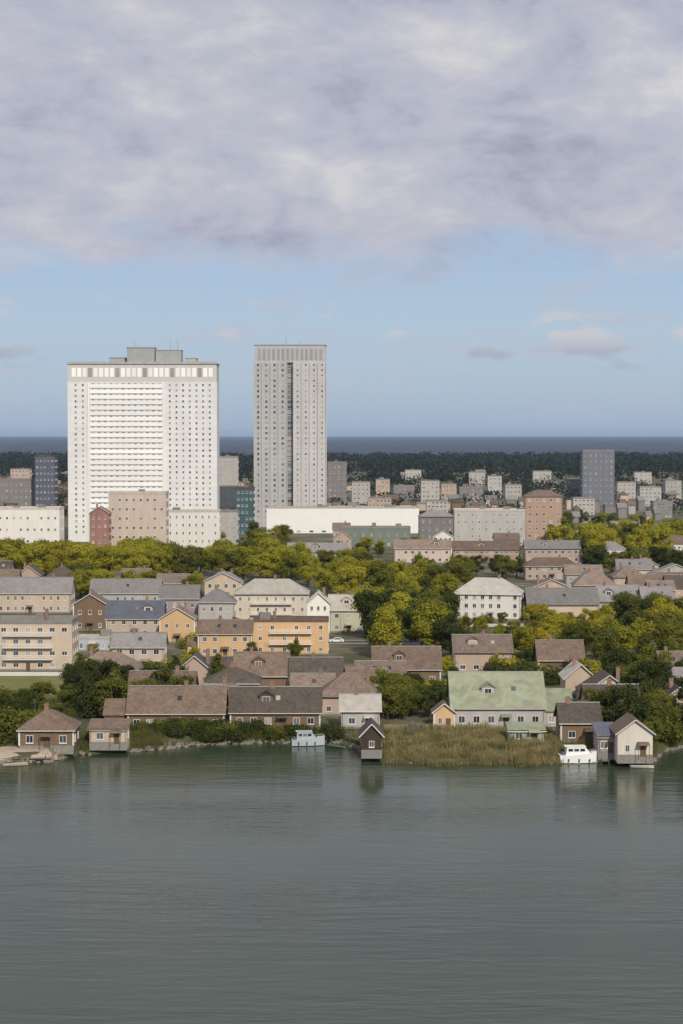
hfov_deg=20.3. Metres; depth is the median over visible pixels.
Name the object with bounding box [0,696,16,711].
broadleaf tree
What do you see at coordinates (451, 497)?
house
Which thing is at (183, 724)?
bush
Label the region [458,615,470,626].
broadleaf tree
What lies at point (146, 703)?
house
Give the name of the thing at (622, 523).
broadleaf tree
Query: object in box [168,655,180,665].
conifer tree
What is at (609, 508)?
house
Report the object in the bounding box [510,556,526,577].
broadleaf tree
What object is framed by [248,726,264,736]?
bush
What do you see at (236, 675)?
house
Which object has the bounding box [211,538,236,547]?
broadleaf tree
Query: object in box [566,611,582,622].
broadleaf tree
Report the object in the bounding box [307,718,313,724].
window
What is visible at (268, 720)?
window
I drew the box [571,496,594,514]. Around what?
apartment block
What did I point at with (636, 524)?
broadleaf tree
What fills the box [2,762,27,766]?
rowing boat
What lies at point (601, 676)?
house
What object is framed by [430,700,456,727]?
hut
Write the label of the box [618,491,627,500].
house
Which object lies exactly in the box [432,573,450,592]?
broadleaf tree
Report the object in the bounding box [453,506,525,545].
office
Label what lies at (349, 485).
house
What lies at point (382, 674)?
broadleaf tree
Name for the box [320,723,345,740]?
bush
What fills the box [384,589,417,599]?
broadleaf tree
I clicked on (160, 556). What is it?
broadleaf tree
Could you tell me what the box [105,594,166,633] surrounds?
house
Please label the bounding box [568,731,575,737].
window
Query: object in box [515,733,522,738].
window
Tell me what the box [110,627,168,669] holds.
house
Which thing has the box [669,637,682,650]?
poplar tree
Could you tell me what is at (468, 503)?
house
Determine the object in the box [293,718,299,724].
window
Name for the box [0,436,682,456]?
sea
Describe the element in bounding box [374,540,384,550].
broadleaf tree
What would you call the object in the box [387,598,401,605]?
broadleaf tree
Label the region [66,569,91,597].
broadleaf tree
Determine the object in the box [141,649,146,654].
window
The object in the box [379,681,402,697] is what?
broadleaf tree
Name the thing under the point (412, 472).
apartment block
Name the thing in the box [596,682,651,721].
broadleaf tree
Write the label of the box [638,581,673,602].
house
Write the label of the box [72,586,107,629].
house
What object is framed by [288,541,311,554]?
broadleaf tree
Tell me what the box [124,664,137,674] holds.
broadleaf tree
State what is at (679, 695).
broadleaf tree
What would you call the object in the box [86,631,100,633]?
bush
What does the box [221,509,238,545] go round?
house
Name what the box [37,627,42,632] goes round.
window
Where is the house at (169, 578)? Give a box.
[156,569,191,584]
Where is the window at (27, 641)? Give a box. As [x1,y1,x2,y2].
[25,639,30,643]
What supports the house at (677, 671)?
on the land
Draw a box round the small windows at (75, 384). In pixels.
[74,384,210,532]
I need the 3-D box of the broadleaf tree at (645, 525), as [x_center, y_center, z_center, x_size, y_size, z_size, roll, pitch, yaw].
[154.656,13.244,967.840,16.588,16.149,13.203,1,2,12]
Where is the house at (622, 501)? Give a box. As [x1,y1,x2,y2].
[618,499,625,502]
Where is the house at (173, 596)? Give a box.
[158,581,201,621]
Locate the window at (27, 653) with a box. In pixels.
[25,651,30,655]
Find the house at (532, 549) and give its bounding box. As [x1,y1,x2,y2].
[522,536,580,562]
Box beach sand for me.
[0,746,59,762]
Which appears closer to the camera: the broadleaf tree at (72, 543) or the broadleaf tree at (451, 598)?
the broadleaf tree at (451, 598)
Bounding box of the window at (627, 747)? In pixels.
[625,745,629,752]
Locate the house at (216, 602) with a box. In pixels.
[197,584,236,618]
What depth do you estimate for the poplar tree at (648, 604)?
583.30 m
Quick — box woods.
[0,450,682,515]
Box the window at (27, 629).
[25,627,30,632]
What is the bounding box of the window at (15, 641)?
[13,639,18,643]
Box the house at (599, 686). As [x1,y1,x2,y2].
[578,676,640,708]
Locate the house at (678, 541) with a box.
[658,532,682,550]
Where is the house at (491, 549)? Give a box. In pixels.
[452,537,520,561]
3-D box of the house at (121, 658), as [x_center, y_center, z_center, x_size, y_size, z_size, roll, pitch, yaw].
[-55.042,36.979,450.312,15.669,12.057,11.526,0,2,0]
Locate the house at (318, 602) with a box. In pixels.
[305,587,330,634]
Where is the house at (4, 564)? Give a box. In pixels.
[0,558,15,568]
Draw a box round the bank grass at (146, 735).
[50,722,682,759]
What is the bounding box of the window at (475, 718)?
[473,716,479,723]
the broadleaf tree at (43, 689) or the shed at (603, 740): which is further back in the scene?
the broadleaf tree at (43, 689)
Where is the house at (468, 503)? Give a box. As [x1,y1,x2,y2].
[464,498,471,507]
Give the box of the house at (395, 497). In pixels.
[386,495,398,505]
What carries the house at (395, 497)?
on the land
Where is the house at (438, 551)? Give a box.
[393,537,451,562]
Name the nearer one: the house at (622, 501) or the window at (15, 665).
the window at (15, 665)
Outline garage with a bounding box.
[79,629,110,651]
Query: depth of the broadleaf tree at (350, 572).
663.72 m
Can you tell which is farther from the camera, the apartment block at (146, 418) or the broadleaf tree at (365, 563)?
the apartment block at (146, 418)
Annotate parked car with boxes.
[329,637,343,642]
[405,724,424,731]
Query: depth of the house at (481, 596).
619.49 m
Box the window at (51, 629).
[49,627,54,632]
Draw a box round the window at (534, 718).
[532,716,538,721]
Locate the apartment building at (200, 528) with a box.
[169,507,220,547]
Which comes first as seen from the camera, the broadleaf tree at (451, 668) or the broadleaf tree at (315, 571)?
the broadleaf tree at (451, 668)
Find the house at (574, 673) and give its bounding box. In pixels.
[558,653,592,701]
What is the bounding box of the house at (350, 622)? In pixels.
[328,590,364,632]
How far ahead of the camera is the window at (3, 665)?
485.01 m
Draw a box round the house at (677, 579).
[662,570,682,599]
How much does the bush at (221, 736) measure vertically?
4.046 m
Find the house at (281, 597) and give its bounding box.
[233,574,309,618]
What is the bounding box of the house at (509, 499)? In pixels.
[504,495,516,507]
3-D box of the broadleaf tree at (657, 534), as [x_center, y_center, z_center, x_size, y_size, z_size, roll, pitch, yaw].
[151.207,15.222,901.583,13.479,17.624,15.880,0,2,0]
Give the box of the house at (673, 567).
[657,563,682,571]
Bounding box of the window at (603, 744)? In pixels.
[600,741,607,748]
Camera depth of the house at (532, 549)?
890.74 m
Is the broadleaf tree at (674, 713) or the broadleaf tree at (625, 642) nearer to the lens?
the broadleaf tree at (674, 713)
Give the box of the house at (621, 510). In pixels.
[615,503,627,517]
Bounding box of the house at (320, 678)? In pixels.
[290,667,335,685]
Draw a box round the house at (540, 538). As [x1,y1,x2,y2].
[536,534,546,539]
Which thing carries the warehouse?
on the land
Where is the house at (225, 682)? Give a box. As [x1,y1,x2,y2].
[222,676,238,718]
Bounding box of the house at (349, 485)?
[347,482,351,489]
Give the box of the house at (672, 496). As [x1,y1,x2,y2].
[665,494,676,505]
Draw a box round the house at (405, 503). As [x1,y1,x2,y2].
[400,500,411,505]
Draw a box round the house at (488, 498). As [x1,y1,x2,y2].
[484,495,497,505]
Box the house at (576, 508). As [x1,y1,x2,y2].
[572,505,581,510]
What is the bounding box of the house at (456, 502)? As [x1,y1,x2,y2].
[450,498,461,512]
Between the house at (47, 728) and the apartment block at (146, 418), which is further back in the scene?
the apartment block at (146, 418)
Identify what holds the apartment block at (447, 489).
on the land
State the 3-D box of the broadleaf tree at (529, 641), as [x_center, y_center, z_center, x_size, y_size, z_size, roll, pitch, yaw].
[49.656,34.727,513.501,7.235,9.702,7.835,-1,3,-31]
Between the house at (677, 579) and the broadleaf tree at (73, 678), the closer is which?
the broadleaf tree at (73, 678)
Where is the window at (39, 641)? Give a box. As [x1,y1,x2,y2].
[37,639,42,643]
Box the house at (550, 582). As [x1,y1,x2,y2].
[526,572,570,586]
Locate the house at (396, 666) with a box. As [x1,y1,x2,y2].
[354,655,406,674]
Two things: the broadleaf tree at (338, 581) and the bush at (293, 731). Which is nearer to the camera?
the bush at (293, 731)
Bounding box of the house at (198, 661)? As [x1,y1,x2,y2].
[181,645,211,684]
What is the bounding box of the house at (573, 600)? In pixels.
[523,584,599,620]
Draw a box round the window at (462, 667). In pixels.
[460,665,465,669]
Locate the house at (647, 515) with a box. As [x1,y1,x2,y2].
[643,511,652,519]
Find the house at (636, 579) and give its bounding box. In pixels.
[625,570,656,585]
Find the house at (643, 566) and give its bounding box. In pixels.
[613,554,652,573]
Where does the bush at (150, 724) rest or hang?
on the land
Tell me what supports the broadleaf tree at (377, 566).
on the land
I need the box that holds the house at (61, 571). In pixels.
[45,563,77,596]
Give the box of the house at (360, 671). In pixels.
[345,662,388,685]
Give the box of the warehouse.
[341,523,410,546]
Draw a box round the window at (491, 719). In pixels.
[488,716,494,723]
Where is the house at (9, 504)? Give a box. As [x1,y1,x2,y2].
[6,503,17,505]
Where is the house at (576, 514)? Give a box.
[571,511,580,523]
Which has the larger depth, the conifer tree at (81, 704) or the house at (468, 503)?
the house at (468, 503)
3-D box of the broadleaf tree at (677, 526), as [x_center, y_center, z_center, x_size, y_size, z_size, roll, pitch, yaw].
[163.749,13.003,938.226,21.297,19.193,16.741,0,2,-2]
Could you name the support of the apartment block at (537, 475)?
on the land
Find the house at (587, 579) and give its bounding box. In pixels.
[570,569,616,586]
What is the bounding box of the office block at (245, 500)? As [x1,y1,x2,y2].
[235,486,254,533]
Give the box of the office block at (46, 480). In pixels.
[35,455,57,505]
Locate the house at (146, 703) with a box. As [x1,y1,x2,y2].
[102,679,228,724]
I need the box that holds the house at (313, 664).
[288,650,342,680]
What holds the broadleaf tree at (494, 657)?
on the land
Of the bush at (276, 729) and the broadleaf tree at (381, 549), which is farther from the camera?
the broadleaf tree at (381, 549)
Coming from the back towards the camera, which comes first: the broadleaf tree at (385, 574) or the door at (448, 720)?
the broadleaf tree at (385, 574)
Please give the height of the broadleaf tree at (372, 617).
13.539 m
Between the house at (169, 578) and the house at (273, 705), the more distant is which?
the house at (169, 578)
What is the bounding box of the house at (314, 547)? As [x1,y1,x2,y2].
[287,541,347,562]
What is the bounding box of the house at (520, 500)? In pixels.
[518,497,522,507]
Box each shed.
[87,718,131,749]
[505,722,546,742]
[591,722,614,759]
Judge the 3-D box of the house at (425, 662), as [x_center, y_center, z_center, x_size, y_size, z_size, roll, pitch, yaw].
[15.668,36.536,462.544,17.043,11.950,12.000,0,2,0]
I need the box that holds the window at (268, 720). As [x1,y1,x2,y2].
[265,718,271,724]
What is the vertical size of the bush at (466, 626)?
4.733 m
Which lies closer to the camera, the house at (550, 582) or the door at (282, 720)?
the door at (282, 720)
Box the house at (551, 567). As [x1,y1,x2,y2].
[522,553,576,579]
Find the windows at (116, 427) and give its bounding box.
[92,427,160,508]
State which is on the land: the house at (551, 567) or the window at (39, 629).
the house at (551, 567)
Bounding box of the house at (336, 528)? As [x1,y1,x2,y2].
[332,519,350,536]
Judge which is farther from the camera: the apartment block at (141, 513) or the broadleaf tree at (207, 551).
the apartment block at (141, 513)
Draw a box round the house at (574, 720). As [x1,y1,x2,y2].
[553,696,602,742]
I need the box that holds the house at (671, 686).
[661,677,682,707]
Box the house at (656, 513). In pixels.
[652,508,661,519]
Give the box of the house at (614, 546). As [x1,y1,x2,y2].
[605,539,625,553]
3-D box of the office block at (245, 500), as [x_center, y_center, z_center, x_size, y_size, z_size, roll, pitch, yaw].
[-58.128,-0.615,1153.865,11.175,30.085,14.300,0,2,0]
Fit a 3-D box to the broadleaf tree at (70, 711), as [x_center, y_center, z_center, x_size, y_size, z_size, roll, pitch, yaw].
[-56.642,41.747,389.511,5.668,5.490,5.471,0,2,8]
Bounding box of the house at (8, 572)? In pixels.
[0,564,21,576]
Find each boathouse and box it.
[359,717,384,758]
[609,712,655,763]
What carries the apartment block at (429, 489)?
on the land
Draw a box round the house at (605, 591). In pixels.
[594,581,639,617]
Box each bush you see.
[0,705,26,744]
[6,687,19,695]
[12,707,35,731]
[13,703,43,727]
[17,696,53,707]
[17,709,43,723]
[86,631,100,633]
[130,722,138,734]
[134,721,149,729]
[146,722,157,727]
[148,717,168,729]
[154,724,165,734]
[158,653,182,665]
[161,717,180,724]
[163,721,178,736]
[166,722,189,738]
[174,635,187,649]
[178,718,193,733]
[182,630,197,648]
[182,716,199,727]
[186,718,206,735]
[190,733,205,741]
[197,729,215,742]
[200,726,218,739]
[207,722,226,729]
[208,717,228,726]
[212,725,230,742]
[223,721,238,732]
[227,727,248,743]
[229,718,250,736]
[239,717,266,736]
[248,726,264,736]
[261,727,274,739]
[268,726,285,739]
[274,728,286,738]
[282,724,291,732]
[284,722,308,737]
[305,726,320,735]
[319,721,335,739]
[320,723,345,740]
[459,624,473,633]
[478,660,505,670]
[480,615,495,625]
[497,654,526,669]
[497,658,541,670]
[516,648,534,658]
[544,666,563,685]
[561,657,595,672]
[576,656,603,673]
[586,660,601,674]
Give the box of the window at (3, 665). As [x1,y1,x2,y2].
[1,663,6,667]
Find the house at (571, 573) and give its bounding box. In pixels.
[562,561,603,586]
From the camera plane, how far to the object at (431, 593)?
571.62 m
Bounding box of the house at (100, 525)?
[88,502,111,556]
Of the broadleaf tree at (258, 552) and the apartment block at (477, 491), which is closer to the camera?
the broadleaf tree at (258, 552)
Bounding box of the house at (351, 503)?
[348,502,356,505]
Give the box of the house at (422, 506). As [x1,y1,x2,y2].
[416,502,425,510]
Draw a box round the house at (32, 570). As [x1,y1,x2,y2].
[21,562,44,576]
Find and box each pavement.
[201,585,526,585]
[329,640,653,643]
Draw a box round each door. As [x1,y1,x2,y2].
[26,663,29,670]
[44,737,48,747]
[114,733,118,743]
[280,718,284,725]
[446,718,450,727]
[532,733,536,739]
[587,732,591,740]
[608,742,613,752]
[640,746,645,756]
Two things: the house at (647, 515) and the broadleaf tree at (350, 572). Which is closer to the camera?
the broadleaf tree at (350, 572)
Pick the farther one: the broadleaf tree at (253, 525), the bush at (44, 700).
the broadleaf tree at (253, 525)
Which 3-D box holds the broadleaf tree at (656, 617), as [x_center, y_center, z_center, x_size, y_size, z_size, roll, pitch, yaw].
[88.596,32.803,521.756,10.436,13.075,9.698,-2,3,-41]
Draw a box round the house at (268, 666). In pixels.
[233,646,290,685]
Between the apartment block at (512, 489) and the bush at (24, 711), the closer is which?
the bush at (24, 711)
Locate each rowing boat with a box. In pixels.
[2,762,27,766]
[326,744,345,748]
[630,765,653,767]
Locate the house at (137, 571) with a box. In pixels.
[122,566,152,577]
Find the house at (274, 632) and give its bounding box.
[253,610,328,654]
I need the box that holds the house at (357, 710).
[339,684,381,728]
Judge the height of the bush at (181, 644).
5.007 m
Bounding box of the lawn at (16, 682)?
[0,674,64,695]
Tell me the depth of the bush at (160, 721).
383.40 m
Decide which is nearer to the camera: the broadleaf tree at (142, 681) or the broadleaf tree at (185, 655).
the broadleaf tree at (142, 681)
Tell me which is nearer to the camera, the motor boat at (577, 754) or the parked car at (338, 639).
the motor boat at (577, 754)
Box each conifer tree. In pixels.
[62,652,88,698]
[65,669,101,718]
[102,667,126,713]
[167,676,175,684]
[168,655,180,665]
[204,653,226,680]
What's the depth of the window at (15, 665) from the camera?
484.95 m
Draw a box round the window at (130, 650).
[129,649,134,654]
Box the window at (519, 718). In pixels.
[517,716,523,721]
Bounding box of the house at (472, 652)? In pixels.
[450,629,513,670]
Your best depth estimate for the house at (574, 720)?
373.16 m
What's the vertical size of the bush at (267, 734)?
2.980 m
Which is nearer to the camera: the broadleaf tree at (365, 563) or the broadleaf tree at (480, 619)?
the broadleaf tree at (480, 619)
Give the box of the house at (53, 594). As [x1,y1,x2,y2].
[0,573,76,612]
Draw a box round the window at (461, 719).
[458,716,464,723]
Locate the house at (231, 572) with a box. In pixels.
[204,567,244,586]
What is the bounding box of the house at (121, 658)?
[85,643,142,669]
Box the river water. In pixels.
[0,742,682,1023]
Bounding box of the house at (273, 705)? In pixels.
[228,680,322,728]
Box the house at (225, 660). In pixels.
[205,648,232,667]
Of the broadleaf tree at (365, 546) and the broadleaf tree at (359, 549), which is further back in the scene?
the broadleaf tree at (365, 546)
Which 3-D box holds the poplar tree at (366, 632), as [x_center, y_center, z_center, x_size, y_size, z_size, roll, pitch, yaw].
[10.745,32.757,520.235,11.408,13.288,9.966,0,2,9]
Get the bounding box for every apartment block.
[0,477,34,505]
[0,505,63,543]
[0,608,78,670]
[10,468,31,477]
[66,345,219,541]
[108,489,168,546]
[219,455,238,508]
[327,460,346,505]
[352,481,369,504]
[368,496,391,505]
[375,477,389,496]
[393,484,414,498]
[405,468,420,481]
[420,479,439,501]
[426,498,447,511]
[441,483,456,499]
[458,486,482,503]
[468,471,484,485]
[487,474,501,497]
[504,482,521,501]
[532,470,550,484]
[564,478,579,501]
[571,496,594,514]
[580,449,614,505]
[615,481,635,498]
[633,471,651,483]
[637,485,661,506]
[650,499,672,517]
[663,478,681,499]
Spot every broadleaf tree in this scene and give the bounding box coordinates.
[0,537,27,567]
[0,543,19,568]
[0,692,16,712]
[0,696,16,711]
[4,537,27,568]
[14,542,49,574]
[14,687,38,713]
[18,700,38,710]
[28,539,40,563]
[28,681,60,704]
[37,539,69,572]
[38,538,60,574]
[38,701,58,709]
[43,549,72,573]
[53,704,74,716]
[54,538,73,560]
[56,684,77,705]
[58,668,90,694]
[61,662,83,687]
[62,541,83,561]
[66,543,101,570]
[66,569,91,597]
[67,560,90,567]
[69,564,81,571]
[70,568,93,596]
[71,664,94,675]
[73,563,97,571]
[73,659,100,671]
[82,685,116,710]
[84,543,120,571]
[87,568,116,585]
[87,643,97,654]
[89,677,127,715]
[90,658,119,684]
[108,664,128,694]
[110,546,142,571]
[115,541,141,564]
[116,538,137,545]
[124,544,147,557]
[124,555,150,567]
[124,570,142,577]
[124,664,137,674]
[127,677,156,684]
[136,536,152,541]
[137,537,159,544]
[140,570,158,577]
[140,658,160,669]
[140,666,194,684]
[141,545,165,563]
[147,542,158,552]
[148,550,172,572]
[156,540,179,564]
[156,543,174,567]
[157,662,187,669]
[164,547,180,565]
[168,544,201,573]
[180,575,202,584]
[180,645,200,661]
[186,547,207,573]
[191,571,204,583]
[201,546,219,575]
[209,543,238,565]
[210,547,242,572]
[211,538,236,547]
[221,532,227,542]
[225,545,257,579]
[235,537,252,547]
[243,544,259,576]
[244,521,260,534]
[244,642,260,650]
[246,528,258,541]
[248,548,271,577]
[250,529,264,546]
[252,531,269,551]
[252,551,281,578]
[257,536,281,553]
[265,545,282,562]
[267,524,291,538]
[271,543,297,578]
[272,524,293,536]
[275,535,283,544]
[279,547,316,579]
[279,555,301,579]
[281,535,291,543]
[285,639,305,656]
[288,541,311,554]
[293,545,304,574]
[298,561,315,585]
[306,555,320,566]
[309,566,336,589]
[309,567,328,584]
[314,549,335,566]
[327,554,355,573]
[329,574,359,584]
[331,571,359,592]
[332,564,371,593]
[333,548,352,559]
[334,565,365,582]
[335,556,358,573]
[346,586,384,609]
[350,551,363,564]
[350,589,393,629]
[353,547,367,558]
[354,541,370,552]
[356,602,395,620]
[357,558,379,588]
[358,536,374,548]
[359,551,371,559]
[363,554,380,561]
[364,559,393,587]
[365,667,403,684]
[366,608,400,630]
[367,567,404,589]
[369,590,413,628]
[372,543,384,554]
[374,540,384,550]
[376,683,409,719]
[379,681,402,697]
[382,676,398,698]
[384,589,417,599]
[384,686,413,718]
[385,559,408,573]
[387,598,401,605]
[392,571,417,584]
[394,574,421,593]
[394,675,417,716]
[399,594,429,645]
[399,596,453,643]
[403,672,425,684]
[403,683,429,716]
[404,558,436,586]
[406,553,427,568]
[406,598,454,643]
[410,678,427,711]
[419,563,449,586]
[419,688,443,717]
[425,558,437,575]
[426,682,447,702]
[427,678,439,700]
[429,612,471,659]
[431,572,462,594]
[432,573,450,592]
[439,589,461,617]
[441,556,474,583]
[442,655,457,675]
[444,665,458,678]
[454,556,472,563]
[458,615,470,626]
[458,617,472,625]
[463,562,475,576]
[468,554,486,575]
[472,620,478,632]
[476,615,487,627]
[487,554,499,574]
[488,653,501,662]
[493,623,504,633]
[494,560,509,577]
[495,556,517,578]
[496,554,510,572]
[497,612,507,623]
[500,626,510,633]
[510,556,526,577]
[510,620,520,632]
[511,623,540,650]
[515,650,535,661]
[515,659,536,668]
[516,626,552,650]
[518,613,543,633]
[519,602,547,633]
[532,631,552,647]
[535,622,559,638]
[540,604,555,616]
[540,613,568,638]
[540,664,553,679]
[541,612,580,628]
[544,518,578,539]
[544,523,576,539]
[558,622,595,651]
[562,511,573,521]
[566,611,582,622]
[573,620,599,647]
[574,524,582,538]
[576,534,605,553]
[577,521,608,544]
[578,515,589,522]
[578,527,608,541]
[578,607,601,625]
[579,547,607,567]
[579,685,617,721]
[581,527,607,555]
[585,544,611,567]
[588,617,600,636]
[588,625,620,658]
[591,515,603,522]
[592,617,619,630]
[595,618,637,651]
[596,603,616,620]
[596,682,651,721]
[599,647,616,670]
[600,511,608,519]
[600,528,624,546]
[602,513,619,524]
[602,551,626,572]
[602,647,632,679]
[606,523,622,536]
[606,662,627,680]
[608,591,644,627]
[614,595,641,625]
[615,519,632,528]
[615,670,665,695]
[616,523,649,547]
[616,606,647,628]
[619,546,635,558]
[620,522,645,529]
[620,661,654,682]
[622,545,653,561]
[623,528,651,547]
[623,658,682,686]
[626,651,645,665]
[629,514,638,519]
[629,616,656,649]
[635,642,672,665]
[635,693,667,718]
[636,692,668,715]
[639,515,645,524]
[640,668,668,682]
[641,522,658,546]
[641,710,668,730]
[641,714,671,736]
[642,516,664,544]
[642,591,672,604]
[642,719,663,740]
[644,597,682,618]
[648,546,671,567]
[648,608,682,636]
[649,526,675,547]
[649,616,682,635]
[650,687,676,708]
[651,628,663,646]
[655,621,682,652]
[658,713,682,744]
[660,519,682,537]
[660,702,682,722]
[662,549,682,565]
[671,687,682,725]
[674,659,682,666]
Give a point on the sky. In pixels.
(475, 207)
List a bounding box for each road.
[202,584,529,584]
[329,641,654,642]
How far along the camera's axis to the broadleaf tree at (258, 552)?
797.29 m
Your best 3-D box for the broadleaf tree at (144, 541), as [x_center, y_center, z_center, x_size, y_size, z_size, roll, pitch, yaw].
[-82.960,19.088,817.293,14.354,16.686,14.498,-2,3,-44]
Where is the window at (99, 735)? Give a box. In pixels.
[96,732,103,739]
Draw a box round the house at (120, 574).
[111,566,122,577]
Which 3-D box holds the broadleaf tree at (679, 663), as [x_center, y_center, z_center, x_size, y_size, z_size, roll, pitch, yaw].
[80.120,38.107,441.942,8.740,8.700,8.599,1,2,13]
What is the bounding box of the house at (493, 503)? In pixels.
[490,500,497,507]
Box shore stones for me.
[0,737,682,764]
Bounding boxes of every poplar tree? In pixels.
[360,607,398,646]
[365,607,400,643]
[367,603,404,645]
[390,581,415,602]
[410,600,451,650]
[419,584,435,595]
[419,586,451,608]
[591,618,605,636]
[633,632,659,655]
[638,598,653,622]
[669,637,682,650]
[671,596,682,623]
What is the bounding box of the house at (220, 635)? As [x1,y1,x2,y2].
[186,615,253,656]
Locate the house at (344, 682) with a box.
[320,663,378,715]
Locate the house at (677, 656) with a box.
[654,646,682,666]
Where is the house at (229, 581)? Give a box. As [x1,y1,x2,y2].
[203,568,242,596]
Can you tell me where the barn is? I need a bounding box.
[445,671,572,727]
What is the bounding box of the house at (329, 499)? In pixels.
[327,497,338,503]
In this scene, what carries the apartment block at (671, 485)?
on the land
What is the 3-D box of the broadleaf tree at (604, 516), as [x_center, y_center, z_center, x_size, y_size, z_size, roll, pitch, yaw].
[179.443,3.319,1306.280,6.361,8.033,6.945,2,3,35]
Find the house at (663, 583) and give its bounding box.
[644,577,676,597]
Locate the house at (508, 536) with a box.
[492,529,519,540]
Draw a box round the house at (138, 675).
[126,662,198,693]
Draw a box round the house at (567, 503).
[565,498,570,509]
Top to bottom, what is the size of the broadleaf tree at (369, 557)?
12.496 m
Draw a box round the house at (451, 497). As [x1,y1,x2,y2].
[448,495,459,506]
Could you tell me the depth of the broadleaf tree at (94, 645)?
509.99 m
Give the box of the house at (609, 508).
[603,504,615,514]
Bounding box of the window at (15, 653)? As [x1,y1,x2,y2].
[13,651,18,655]
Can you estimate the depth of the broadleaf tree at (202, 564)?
820.24 m
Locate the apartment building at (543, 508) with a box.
[522,486,562,539]
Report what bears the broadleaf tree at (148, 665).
on the land
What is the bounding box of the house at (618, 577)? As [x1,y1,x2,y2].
[609,560,641,584]
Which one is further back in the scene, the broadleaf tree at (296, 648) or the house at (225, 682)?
the broadleaf tree at (296, 648)
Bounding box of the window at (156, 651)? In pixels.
[154,649,158,654]
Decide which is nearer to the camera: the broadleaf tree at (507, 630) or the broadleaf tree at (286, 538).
the broadleaf tree at (507, 630)
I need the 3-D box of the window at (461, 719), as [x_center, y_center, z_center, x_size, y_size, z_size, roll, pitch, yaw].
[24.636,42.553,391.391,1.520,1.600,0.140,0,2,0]
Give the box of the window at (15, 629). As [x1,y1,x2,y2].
[13,627,18,632]
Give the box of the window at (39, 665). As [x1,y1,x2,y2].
[37,663,42,667]
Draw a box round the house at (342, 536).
[332,527,351,548]
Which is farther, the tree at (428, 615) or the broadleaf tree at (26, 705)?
the tree at (428, 615)
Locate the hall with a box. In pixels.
[266,504,418,533]
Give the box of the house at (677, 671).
[630,660,682,684]
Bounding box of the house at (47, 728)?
[16,699,82,753]
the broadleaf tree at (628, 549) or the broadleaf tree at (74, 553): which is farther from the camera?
the broadleaf tree at (628, 549)
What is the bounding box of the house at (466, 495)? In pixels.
[462,494,469,505]
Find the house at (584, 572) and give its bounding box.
[572,566,589,581]
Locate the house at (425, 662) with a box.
[371,641,442,681]
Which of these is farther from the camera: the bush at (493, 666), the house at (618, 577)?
the house at (618, 577)
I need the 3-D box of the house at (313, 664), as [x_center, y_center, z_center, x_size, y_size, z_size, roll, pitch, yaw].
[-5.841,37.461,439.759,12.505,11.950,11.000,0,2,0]
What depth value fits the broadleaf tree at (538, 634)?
512.62 m
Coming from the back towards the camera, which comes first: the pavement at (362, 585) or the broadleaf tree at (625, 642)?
the pavement at (362, 585)
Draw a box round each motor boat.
[291,725,325,745]
[558,739,600,763]
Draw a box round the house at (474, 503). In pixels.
[470,502,479,505]
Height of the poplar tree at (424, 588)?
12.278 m
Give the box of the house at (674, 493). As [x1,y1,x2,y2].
[665,490,678,500]
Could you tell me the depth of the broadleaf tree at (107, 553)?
768.24 m
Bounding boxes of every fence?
[0,672,61,675]
[384,724,446,728]
[471,624,522,626]
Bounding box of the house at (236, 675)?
[203,660,261,685]
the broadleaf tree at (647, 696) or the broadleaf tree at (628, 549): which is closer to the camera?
the broadleaf tree at (647, 696)
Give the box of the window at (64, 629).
[61,627,66,632]
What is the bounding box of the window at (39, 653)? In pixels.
[37,651,42,655]
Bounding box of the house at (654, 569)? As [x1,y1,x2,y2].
[646,563,660,573]
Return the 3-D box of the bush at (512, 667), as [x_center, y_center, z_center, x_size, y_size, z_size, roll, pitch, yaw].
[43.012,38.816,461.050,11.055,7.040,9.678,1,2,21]
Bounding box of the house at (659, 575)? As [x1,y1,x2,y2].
[647,569,682,579]
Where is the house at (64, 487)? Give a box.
[60,484,67,489]
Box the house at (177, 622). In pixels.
[158,602,198,643]
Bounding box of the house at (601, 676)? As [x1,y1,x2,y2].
[575,663,619,701]
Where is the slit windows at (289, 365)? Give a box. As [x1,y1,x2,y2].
[257,364,292,517]
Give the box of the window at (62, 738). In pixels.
[59,735,66,743]
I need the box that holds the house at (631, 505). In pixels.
[626,501,635,513]
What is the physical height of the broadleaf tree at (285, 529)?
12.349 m
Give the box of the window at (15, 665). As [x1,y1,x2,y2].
[13,663,18,667]
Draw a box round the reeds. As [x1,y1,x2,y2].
[381,720,564,766]
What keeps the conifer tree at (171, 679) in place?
on the land
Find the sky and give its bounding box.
[0,0,682,435]
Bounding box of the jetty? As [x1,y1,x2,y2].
[0,753,51,761]
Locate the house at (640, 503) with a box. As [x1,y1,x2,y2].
[636,496,645,510]
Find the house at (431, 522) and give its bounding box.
[417,508,452,538]
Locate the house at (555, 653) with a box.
[533,635,585,674]
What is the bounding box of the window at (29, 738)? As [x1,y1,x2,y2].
[26,735,33,743]
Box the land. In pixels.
[0,456,682,762]
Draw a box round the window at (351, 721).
[348,718,355,724]
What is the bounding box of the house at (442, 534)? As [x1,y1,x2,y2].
[431,528,453,554]
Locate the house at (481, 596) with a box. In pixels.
[453,572,523,619]
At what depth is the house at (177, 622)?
549.33 m
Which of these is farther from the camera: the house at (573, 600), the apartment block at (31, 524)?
the apartment block at (31, 524)
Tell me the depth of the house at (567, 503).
1527.71 m
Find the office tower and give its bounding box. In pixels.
[254,344,326,526]
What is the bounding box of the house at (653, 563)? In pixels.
[638,552,659,567]
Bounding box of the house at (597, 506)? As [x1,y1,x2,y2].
[595,500,599,512]
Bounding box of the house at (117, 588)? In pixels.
[90,573,162,599]
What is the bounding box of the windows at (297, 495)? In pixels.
[297,495,322,505]

